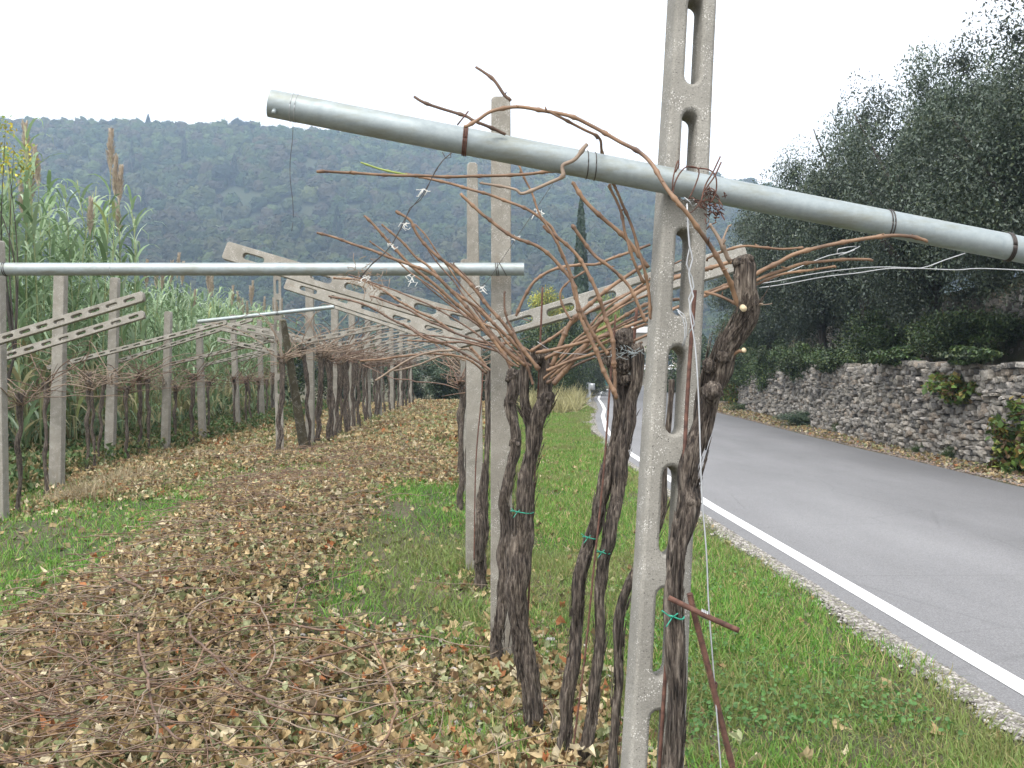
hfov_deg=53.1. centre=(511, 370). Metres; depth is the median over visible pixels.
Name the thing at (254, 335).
slotted arm
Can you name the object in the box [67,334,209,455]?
grapevine
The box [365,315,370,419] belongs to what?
concrete post
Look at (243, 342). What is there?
giant reed
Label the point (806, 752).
stray leaves
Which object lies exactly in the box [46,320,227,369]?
slotted arm
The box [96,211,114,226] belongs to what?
pine
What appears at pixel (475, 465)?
iron stake
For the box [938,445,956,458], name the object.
bush
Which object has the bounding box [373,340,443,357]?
slotted arm
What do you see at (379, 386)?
grapevine
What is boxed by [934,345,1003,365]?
bush
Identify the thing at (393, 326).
slotted arm
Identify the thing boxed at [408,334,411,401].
concrete post
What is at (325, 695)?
pruned cane
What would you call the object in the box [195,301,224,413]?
giant reed
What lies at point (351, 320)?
concrete post
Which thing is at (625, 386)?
grapevine
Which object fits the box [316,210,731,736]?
grapevine
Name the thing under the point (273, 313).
steel pipe
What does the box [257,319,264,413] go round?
concrete post
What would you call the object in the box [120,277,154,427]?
giant reed
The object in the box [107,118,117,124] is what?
pine
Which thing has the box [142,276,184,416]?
giant reed
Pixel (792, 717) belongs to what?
clover
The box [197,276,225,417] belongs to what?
giant reed
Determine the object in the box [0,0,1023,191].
sky
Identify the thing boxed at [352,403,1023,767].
verge grass
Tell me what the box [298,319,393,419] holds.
grapevine
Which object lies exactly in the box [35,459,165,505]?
dry grass
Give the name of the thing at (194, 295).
giant reed
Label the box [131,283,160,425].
giant reed
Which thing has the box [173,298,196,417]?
giant reed
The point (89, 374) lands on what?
grapevine
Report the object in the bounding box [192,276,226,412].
giant reed
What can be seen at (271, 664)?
pruned cane
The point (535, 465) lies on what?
iron stake
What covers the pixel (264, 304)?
giant reed
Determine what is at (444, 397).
bush
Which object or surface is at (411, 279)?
string knot
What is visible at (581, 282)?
cypress tree
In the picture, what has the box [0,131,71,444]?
giant reed
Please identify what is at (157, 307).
giant reed
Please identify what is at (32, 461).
undergrowth
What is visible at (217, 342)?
giant reed
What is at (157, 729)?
pruned cane
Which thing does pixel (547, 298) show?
yellow tree
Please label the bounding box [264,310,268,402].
giant reed
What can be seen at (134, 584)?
pruned cane
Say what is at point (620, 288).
slotted arm
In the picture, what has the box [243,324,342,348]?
slotted arm
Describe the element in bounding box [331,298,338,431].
concrete post
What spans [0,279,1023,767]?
ground
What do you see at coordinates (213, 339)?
giant reed
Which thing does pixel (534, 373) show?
bush
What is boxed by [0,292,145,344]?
slotted arm
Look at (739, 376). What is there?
bush
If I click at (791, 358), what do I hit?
bush
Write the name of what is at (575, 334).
bush
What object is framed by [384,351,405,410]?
grapevine
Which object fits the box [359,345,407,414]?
grapevine
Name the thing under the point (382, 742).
pruned cane
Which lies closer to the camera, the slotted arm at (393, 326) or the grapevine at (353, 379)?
the slotted arm at (393, 326)
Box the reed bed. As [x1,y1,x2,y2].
[0,178,300,451]
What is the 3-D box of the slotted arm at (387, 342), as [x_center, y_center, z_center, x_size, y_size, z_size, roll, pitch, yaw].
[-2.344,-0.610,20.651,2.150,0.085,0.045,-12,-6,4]
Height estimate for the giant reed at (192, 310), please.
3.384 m
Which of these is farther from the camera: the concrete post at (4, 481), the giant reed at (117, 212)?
the giant reed at (117, 212)
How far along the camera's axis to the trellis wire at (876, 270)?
2.50 m
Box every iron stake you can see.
[473,372,482,559]
[523,287,543,724]
[572,314,616,753]
[633,307,637,342]
[657,290,696,767]
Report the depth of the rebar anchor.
2.32 m
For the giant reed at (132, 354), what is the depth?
20.17 m
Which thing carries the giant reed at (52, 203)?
on the ground at (1016, 355)
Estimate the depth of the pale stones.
4.93 m
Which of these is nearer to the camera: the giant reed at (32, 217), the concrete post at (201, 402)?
the giant reed at (32, 217)
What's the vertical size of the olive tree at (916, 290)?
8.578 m
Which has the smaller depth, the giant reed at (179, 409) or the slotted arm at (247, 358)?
the giant reed at (179, 409)
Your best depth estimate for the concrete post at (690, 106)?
2.58 m
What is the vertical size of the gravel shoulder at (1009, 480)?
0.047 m
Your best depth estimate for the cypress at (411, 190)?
638.89 m
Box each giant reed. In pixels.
[0,117,84,450]
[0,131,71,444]
[0,146,52,440]
[0,164,52,446]
[5,119,68,447]
[7,143,86,439]
[7,170,90,429]
[7,179,95,435]
[13,158,78,444]
[36,183,108,440]
[47,179,136,429]
[63,186,131,423]
[68,196,120,434]
[70,128,133,432]
[71,153,151,424]
[86,164,160,432]
[95,202,148,434]
[102,217,164,432]
[106,284,154,427]
[108,184,178,427]
[118,285,157,427]
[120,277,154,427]
[129,259,160,425]
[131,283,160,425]
[132,280,161,410]
[138,276,176,423]
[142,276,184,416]
[142,277,172,426]
[142,284,175,422]
[158,260,192,420]
[161,252,206,420]
[161,261,206,420]
[171,299,198,420]
[173,282,213,417]
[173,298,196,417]
[189,289,219,415]
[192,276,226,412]
[194,290,239,416]
[195,285,241,414]
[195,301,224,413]
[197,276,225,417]
[197,288,230,414]
[204,276,231,409]
[206,300,228,414]
[211,285,240,414]
[211,304,230,411]
[213,291,248,412]
[223,307,250,409]
[227,302,251,400]
[230,286,256,411]
[232,305,262,401]
[236,291,251,401]
[238,297,249,406]
[238,301,256,408]
[239,311,265,409]
[241,302,270,409]
[242,297,252,403]
[246,280,266,408]
[250,296,268,404]
[250,308,269,407]
[263,301,278,405]
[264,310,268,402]
[264,310,273,405]
[264,316,287,406]
[265,318,278,396]
[267,297,287,393]
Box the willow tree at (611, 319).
[590,293,626,391]
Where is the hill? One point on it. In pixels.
(306, 207)
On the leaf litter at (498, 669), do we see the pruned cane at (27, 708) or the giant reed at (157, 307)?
the pruned cane at (27, 708)
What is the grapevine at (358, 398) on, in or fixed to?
on the ground at (1016, 355)
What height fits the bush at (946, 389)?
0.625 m
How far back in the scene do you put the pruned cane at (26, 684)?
4.45 m
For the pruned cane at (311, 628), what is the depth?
5.47 m
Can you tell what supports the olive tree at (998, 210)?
on the ground at (1016, 355)
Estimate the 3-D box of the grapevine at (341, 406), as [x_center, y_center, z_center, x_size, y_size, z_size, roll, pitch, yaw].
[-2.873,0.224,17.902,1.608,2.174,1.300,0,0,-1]
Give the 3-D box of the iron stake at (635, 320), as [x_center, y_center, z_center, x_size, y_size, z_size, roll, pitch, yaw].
[0.504,-0.074,4.200,0.029,0.373,0.013,0,0,0]
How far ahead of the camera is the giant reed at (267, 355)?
31.65 m
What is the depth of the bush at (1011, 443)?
16.00 m
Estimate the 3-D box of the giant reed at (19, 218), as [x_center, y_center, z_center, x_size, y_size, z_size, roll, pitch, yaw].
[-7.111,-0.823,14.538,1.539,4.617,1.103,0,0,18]
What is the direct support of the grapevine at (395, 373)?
on the ground at (1016, 355)
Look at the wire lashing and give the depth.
2.45 m
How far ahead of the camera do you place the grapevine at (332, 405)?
17.09 m
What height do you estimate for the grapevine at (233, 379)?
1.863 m
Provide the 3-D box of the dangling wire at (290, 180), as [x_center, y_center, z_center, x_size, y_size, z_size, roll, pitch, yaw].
[-0.538,-0.474,2.500,0.010,0.269,0.002,0,0,0]
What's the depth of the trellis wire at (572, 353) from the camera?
4.10 m
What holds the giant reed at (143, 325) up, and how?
on the ground at (1016, 355)
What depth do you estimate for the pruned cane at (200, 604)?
5.65 m
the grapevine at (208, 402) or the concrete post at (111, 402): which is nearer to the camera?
the concrete post at (111, 402)
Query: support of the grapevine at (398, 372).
on the ground at (1016, 355)
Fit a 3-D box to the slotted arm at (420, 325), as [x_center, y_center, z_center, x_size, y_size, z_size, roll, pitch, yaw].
[-1.444,-0.633,11.300,2.418,0.150,0.050,18,-8,14]
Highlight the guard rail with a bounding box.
[586,382,594,401]
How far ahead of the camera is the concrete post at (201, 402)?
18.95 m
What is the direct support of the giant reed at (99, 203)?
on the ground at (1016, 355)
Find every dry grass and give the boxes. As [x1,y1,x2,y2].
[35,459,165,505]
[517,382,596,412]
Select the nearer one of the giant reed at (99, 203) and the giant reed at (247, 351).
the giant reed at (99, 203)
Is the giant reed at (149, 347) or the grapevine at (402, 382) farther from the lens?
the grapevine at (402, 382)
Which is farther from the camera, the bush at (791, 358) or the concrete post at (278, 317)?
the bush at (791, 358)
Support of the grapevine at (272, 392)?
on the ground at (1016, 355)
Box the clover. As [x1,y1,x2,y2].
[607,568,968,766]
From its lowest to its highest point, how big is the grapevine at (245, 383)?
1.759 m
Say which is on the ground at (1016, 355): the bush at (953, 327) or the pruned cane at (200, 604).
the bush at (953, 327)
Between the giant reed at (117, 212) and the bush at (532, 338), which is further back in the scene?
the bush at (532, 338)
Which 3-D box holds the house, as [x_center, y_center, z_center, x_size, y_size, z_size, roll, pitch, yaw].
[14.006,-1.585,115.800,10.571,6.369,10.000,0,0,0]
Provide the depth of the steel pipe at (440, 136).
2.53 m
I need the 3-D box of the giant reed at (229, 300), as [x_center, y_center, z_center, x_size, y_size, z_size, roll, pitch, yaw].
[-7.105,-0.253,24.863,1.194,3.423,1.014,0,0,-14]
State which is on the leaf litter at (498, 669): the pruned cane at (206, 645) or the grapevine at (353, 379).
the pruned cane at (206, 645)
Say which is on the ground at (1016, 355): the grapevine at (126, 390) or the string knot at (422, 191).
the grapevine at (126, 390)
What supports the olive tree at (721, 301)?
on the ground at (1016, 355)
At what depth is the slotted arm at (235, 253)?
8.20 m
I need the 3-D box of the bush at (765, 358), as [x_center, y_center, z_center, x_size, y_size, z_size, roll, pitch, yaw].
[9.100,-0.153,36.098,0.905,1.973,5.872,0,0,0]
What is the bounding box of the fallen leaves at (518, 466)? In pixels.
[1,415,577,766]
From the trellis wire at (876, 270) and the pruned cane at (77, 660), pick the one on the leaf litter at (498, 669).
the pruned cane at (77, 660)
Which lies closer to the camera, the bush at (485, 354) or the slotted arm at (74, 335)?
the slotted arm at (74, 335)
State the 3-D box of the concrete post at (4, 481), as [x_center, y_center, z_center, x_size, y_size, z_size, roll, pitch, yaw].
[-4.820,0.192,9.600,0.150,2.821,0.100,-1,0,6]
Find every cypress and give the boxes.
[128,139,134,172]
[139,186,146,213]
[145,114,150,123]
[179,136,187,163]
[331,206,342,236]
[407,171,416,198]
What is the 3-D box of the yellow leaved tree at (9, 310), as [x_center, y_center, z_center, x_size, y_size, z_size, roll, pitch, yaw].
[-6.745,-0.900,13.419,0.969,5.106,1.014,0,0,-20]
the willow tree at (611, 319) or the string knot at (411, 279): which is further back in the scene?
the willow tree at (611, 319)
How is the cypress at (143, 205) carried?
on the hill
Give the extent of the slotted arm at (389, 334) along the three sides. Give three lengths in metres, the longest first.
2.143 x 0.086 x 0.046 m
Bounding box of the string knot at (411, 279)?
[405,274,417,286]
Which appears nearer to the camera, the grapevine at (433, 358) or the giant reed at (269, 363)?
the grapevine at (433, 358)
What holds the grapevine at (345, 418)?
on the ground at (1016, 355)
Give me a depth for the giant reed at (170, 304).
22.90 m
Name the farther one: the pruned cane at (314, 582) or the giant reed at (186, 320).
the giant reed at (186, 320)
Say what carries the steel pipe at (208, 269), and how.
attached to the concrete post at (500, 285)
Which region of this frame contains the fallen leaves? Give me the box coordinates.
[717,402,1023,482]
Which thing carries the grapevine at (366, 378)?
on the ground at (1016, 355)
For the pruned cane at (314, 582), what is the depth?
6.32 m
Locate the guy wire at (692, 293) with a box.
[686,204,721,767]
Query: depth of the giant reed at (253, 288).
29.44 m
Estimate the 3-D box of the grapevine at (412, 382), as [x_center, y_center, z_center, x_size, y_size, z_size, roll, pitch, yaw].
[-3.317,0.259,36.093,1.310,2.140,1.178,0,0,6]
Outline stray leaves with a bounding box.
[2,452,1009,767]
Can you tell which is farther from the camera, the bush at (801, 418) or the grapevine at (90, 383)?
the bush at (801, 418)
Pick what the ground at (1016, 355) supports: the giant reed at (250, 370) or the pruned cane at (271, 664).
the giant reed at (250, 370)
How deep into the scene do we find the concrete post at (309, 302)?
15.55 m
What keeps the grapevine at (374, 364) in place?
on the ground at (1016, 355)
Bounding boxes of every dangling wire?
[290,133,293,230]
[360,152,451,277]
[468,183,552,295]
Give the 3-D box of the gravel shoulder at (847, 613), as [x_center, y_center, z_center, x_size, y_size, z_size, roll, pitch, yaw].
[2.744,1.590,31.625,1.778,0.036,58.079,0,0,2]
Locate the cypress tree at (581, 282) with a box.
[571,198,590,334]
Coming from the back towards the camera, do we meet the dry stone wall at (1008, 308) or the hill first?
the hill
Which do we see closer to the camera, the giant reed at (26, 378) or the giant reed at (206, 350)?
the giant reed at (26, 378)
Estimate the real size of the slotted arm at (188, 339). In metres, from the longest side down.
2.473 x 0.062 x 0.050 m
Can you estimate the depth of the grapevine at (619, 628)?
3.29 m
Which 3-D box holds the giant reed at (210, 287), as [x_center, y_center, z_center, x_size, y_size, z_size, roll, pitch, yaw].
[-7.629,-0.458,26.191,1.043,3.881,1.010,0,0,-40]
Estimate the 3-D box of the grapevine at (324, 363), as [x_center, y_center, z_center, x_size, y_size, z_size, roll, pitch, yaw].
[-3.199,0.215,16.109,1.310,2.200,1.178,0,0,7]
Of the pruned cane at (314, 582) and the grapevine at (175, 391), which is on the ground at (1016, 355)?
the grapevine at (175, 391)
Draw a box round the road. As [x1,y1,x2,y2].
[594,386,1023,715]
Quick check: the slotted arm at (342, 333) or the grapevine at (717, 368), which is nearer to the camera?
the grapevine at (717, 368)
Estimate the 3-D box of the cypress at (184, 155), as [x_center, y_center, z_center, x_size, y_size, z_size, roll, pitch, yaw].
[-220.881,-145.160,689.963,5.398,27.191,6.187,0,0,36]
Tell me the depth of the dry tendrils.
5.20 m
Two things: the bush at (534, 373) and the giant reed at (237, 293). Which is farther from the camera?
the bush at (534, 373)
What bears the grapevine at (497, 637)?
on the ground at (1016, 355)
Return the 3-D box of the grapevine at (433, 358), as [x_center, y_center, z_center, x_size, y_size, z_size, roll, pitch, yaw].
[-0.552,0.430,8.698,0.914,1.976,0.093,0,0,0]
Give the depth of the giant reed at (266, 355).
30.75 m
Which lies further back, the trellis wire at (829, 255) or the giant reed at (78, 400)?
the giant reed at (78, 400)
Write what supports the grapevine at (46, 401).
on the ground at (1016, 355)
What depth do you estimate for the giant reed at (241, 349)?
28.57 m
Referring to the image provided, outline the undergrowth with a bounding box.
[8,399,342,498]
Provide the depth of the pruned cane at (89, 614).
5.61 m
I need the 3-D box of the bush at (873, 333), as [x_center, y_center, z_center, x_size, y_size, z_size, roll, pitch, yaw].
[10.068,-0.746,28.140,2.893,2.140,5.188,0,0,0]
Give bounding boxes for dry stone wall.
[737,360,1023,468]
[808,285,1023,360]
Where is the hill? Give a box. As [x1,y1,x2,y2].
[19,138,1022,374]
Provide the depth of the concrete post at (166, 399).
16.55 m
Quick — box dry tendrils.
[338,253,389,317]
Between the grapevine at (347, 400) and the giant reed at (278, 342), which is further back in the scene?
the giant reed at (278, 342)
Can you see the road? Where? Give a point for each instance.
(939, 549)
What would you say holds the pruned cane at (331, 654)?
on the leaf litter at (498, 669)
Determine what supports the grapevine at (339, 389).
on the ground at (1016, 355)
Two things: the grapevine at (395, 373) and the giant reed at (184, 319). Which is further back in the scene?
the grapevine at (395, 373)
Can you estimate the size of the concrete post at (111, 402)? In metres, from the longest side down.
2.873 x 0.140 x 0.100 m
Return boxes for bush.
[231,332,324,401]
[299,340,386,400]
[371,351,433,400]
[413,348,484,399]
[435,353,490,399]
[455,349,518,399]
[512,319,580,393]
[512,360,537,403]
[545,310,598,394]
[644,333,712,392]
[705,307,768,350]
[722,348,751,404]
[723,404,745,410]
[728,343,757,391]
[746,337,788,391]
[772,409,809,425]
[773,341,826,382]
[802,348,860,373]
[827,303,939,365]
[866,345,922,366]
[893,303,1023,362]
[907,443,926,451]
[920,371,981,405]
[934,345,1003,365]
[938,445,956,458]
[985,396,1023,475]
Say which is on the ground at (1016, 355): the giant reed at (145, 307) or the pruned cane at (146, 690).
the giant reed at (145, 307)
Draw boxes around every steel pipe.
[0,262,523,275]
[197,305,334,323]
[266,89,1023,263]
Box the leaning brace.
[280,319,308,449]
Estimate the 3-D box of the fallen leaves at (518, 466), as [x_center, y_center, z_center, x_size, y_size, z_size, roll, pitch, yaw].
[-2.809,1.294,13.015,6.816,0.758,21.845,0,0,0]
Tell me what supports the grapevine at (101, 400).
on the ground at (1016, 355)
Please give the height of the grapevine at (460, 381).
2.068 m
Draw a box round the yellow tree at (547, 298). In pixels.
[527,284,573,339]
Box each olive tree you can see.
[704,209,806,350]
[722,180,828,347]
[730,133,881,349]
[765,68,971,362]
[815,30,1023,361]
[889,48,1023,276]
[899,0,1023,319]
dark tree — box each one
[545,330,608,395]
[590,297,647,326]
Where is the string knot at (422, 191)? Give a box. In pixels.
[416,189,429,196]
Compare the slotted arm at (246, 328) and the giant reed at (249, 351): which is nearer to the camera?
the slotted arm at (246, 328)
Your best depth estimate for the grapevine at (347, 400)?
19.28 m
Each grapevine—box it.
[0,372,128,514]
[7,343,87,493]
[24,334,150,465]
[26,351,157,471]
[32,340,152,463]
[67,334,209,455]
[67,351,199,458]
[96,353,204,448]
[122,355,213,409]
[124,364,232,445]
[135,339,253,443]
[175,356,261,434]
[186,353,265,424]
[207,356,273,422]
[211,300,350,449]
[214,363,278,419]
[224,354,270,421]
[250,352,297,408]
[252,366,285,411]
[256,309,380,442]
[262,315,358,440]
[262,320,389,439]
[263,303,367,444]
[266,315,383,439]
[292,314,393,432]
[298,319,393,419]
[315,325,393,430]
[316,162,650,767]
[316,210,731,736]
[316,322,396,435]
[317,320,392,433]
[322,337,392,425]
[323,318,400,426]
[328,277,490,590]
[330,321,406,417]
[339,333,412,413]
[340,329,383,424]
[344,337,398,418]
[347,339,400,414]
[355,343,403,411]
[358,331,406,420]
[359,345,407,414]
[362,319,530,510]
[372,339,423,406]
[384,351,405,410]
[386,343,436,403]
[386,344,426,406]
[393,314,490,506]
[393,336,515,473]
[394,347,423,408]
[395,348,434,405]
[407,350,432,401]
[413,66,927,767]
[415,346,490,402]
[432,336,528,359]
[468,303,521,661]
[608,379,674,767]
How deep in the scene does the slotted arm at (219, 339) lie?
18.49 m
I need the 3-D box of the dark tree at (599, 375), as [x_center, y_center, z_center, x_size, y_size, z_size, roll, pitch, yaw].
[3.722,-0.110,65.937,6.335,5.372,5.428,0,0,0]
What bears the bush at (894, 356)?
on the dry stone wall at (888, 404)
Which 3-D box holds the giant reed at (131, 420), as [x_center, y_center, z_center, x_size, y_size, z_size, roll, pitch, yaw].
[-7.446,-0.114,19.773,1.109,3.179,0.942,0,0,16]
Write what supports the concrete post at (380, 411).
on the ground at (1016, 355)
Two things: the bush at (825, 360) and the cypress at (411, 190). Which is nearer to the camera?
the bush at (825, 360)
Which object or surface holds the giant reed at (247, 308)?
on the ground at (1016, 355)
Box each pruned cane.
[0,662,68,707]
[0,687,129,715]
[39,611,147,616]
[41,645,160,684]
[89,637,133,663]
[117,573,144,591]
[117,684,147,749]
[132,685,259,700]
[137,633,191,743]
[154,698,166,738]
[187,597,274,645]
[188,622,338,717]
[193,623,292,675]
[231,642,398,764]
[242,636,372,671]
[264,645,275,677]
[267,678,384,704]
[288,624,372,643]
[292,569,360,612]
[303,636,418,662]
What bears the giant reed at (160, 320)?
on the ground at (1016, 355)
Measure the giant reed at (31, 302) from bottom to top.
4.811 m
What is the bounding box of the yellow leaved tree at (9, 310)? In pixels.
[0,112,39,386]
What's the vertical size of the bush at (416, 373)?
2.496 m
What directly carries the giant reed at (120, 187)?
on the ground at (1016, 355)
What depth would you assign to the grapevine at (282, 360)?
14.28 m
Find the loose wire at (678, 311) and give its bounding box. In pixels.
[677,309,686,345]
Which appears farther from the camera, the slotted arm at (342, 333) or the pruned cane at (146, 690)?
the slotted arm at (342, 333)
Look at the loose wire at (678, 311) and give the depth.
2.47 m
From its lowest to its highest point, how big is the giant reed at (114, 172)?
5.368 m
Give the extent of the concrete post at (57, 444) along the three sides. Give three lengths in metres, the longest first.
2.790 x 0.155 x 0.100 m
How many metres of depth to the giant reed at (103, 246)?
17.41 m
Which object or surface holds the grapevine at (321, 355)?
on the ground at (1016, 355)
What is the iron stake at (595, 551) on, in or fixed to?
on the leaf litter at (498, 669)
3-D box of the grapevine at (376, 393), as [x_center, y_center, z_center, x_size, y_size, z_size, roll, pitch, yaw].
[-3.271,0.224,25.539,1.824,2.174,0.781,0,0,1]
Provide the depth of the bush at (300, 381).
45.06 m
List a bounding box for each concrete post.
[0,241,8,520]
[48,276,67,489]
[104,277,119,460]
[161,311,172,448]
[195,324,206,438]
[230,315,240,429]
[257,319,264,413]
[270,325,274,407]
[273,276,283,449]
[305,277,314,444]
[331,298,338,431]
[349,314,355,425]
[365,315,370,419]
[377,319,381,415]
[389,328,393,410]
[399,332,402,405]
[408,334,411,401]
[460,259,466,493]
[465,162,482,572]
[490,96,512,658]
[620,0,715,767]
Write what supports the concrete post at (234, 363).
on the ground at (1016, 355)
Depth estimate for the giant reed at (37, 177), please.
15.85 m
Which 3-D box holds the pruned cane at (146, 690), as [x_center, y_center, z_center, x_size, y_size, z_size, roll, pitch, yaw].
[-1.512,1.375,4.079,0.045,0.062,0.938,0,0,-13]
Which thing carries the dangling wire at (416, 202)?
hanging from the grapevine at (625, 386)
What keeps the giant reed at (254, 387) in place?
on the ground at (1016, 355)
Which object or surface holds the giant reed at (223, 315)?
on the ground at (1016, 355)
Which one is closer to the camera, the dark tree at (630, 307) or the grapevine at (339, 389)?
the grapevine at (339, 389)
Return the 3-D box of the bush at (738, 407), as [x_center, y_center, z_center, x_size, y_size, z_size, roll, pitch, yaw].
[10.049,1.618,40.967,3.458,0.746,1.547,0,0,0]
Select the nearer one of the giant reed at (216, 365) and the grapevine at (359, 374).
the grapevine at (359, 374)
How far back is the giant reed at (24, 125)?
15.18 m
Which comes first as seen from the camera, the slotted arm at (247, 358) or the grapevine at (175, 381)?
the grapevine at (175, 381)
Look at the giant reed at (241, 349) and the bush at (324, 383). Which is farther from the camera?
the bush at (324, 383)
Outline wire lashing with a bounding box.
[671,156,726,229]
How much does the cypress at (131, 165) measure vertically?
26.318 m
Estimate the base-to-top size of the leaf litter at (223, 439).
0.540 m
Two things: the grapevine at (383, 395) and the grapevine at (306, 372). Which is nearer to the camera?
the grapevine at (306, 372)
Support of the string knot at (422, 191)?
attached to the dangling wire at (416, 202)
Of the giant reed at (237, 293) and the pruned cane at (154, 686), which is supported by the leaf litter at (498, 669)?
the pruned cane at (154, 686)
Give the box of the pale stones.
[193,622,712,767]
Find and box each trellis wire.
[538,342,670,357]
[759,253,1023,287]
[769,246,859,280]
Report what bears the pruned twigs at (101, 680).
on the ground at (1016, 355)
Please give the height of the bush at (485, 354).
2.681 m
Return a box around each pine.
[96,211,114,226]
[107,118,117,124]
[211,162,239,180]
[229,117,246,125]
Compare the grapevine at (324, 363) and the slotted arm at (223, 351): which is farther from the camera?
the slotted arm at (223, 351)
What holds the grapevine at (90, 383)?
on the ground at (1016, 355)
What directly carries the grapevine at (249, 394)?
on the ground at (1016, 355)
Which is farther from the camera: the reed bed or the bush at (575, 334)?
the bush at (575, 334)
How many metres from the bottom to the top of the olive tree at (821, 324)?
8.923 m
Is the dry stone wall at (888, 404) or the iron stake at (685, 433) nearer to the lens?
the iron stake at (685, 433)
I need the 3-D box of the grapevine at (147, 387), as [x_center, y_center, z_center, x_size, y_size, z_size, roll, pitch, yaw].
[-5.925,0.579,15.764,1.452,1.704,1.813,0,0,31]
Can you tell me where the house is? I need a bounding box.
[595,327,676,384]
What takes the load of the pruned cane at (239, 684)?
on the leaf litter at (498, 669)
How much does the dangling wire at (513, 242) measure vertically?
0.467 m
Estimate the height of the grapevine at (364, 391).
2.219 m
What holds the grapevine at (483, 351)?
on the ground at (1016, 355)
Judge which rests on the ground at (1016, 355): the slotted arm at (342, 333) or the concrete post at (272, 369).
the concrete post at (272, 369)
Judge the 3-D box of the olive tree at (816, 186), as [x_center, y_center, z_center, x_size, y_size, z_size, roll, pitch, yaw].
[11.131,-4.250,30.763,6.336,9.229,6.220,0,0,0]
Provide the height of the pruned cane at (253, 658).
0.077 m
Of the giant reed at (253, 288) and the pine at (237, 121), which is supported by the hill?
the pine at (237, 121)
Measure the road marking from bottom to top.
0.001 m
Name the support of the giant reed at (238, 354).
on the ground at (1016, 355)
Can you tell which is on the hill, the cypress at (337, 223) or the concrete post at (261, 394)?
the cypress at (337, 223)
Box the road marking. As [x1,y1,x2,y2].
[598,389,1023,694]
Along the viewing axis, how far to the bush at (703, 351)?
74.68 m
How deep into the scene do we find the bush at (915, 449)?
19.93 m
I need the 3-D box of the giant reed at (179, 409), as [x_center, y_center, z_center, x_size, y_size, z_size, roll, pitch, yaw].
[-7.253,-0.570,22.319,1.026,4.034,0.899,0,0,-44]
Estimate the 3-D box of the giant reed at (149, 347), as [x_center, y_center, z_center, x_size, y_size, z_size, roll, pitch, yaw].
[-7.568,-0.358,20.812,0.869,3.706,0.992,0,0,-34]
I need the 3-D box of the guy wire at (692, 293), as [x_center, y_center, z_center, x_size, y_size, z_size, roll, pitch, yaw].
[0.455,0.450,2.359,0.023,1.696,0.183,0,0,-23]
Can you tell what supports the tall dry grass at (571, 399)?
on the ground at (1016, 355)
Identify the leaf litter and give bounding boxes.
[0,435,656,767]
[71,398,490,465]
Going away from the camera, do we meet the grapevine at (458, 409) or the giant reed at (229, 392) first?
the grapevine at (458, 409)
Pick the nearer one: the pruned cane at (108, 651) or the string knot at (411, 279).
the string knot at (411, 279)
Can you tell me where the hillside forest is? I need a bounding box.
[0,115,1023,369]
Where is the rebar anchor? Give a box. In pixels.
[667,592,739,767]
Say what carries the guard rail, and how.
on the ground at (1016, 355)
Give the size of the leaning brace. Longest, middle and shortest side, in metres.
2.206 x 0.150 x 0.090 m
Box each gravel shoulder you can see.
[582,397,1023,742]
[717,401,1023,486]
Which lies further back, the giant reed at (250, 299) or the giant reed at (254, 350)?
the giant reed at (254, 350)
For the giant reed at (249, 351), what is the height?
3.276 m
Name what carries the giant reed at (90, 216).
on the ground at (1016, 355)
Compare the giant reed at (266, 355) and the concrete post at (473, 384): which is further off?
the giant reed at (266, 355)
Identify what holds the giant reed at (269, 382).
on the ground at (1016, 355)
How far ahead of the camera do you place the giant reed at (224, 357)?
25.42 m
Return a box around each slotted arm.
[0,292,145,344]
[7,311,145,360]
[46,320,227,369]
[118,318,252,363]
[159,339,273,367]
[195,347,273,367]
[204,322,317,344]
[217,337,277,353]
[219,327,277,342]
[222,242,481,329]
[228,351,272,364]
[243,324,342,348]
[284,279,458,343]
[299,319,409,344]
[330,299,482,353]
[331,323,437,347]
[352,329,442,350]
[363,333,441,354]
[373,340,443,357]
[387,347,450,359]
[411,351,456,361]
[454,244,746,347]
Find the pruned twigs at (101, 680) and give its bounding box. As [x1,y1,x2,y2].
[0,402,610,767]
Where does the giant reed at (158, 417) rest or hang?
on the ground at (1016, 355)
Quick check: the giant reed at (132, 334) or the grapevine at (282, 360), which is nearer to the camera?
the grapevine at (282, 360)
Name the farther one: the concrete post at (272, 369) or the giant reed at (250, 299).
the concrete post at (272, 369)
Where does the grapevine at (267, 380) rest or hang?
on the ground at (1016, 355)
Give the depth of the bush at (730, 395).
46.45 m
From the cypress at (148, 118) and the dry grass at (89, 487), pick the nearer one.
the dry grass at (89, 487)
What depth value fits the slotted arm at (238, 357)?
21.22 m
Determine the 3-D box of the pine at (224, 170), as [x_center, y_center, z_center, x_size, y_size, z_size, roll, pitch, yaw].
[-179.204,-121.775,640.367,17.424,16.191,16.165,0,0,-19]
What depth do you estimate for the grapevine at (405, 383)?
33.51 m
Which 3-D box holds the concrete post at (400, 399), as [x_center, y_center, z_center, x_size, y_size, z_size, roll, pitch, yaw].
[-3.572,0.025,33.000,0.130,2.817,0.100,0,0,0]

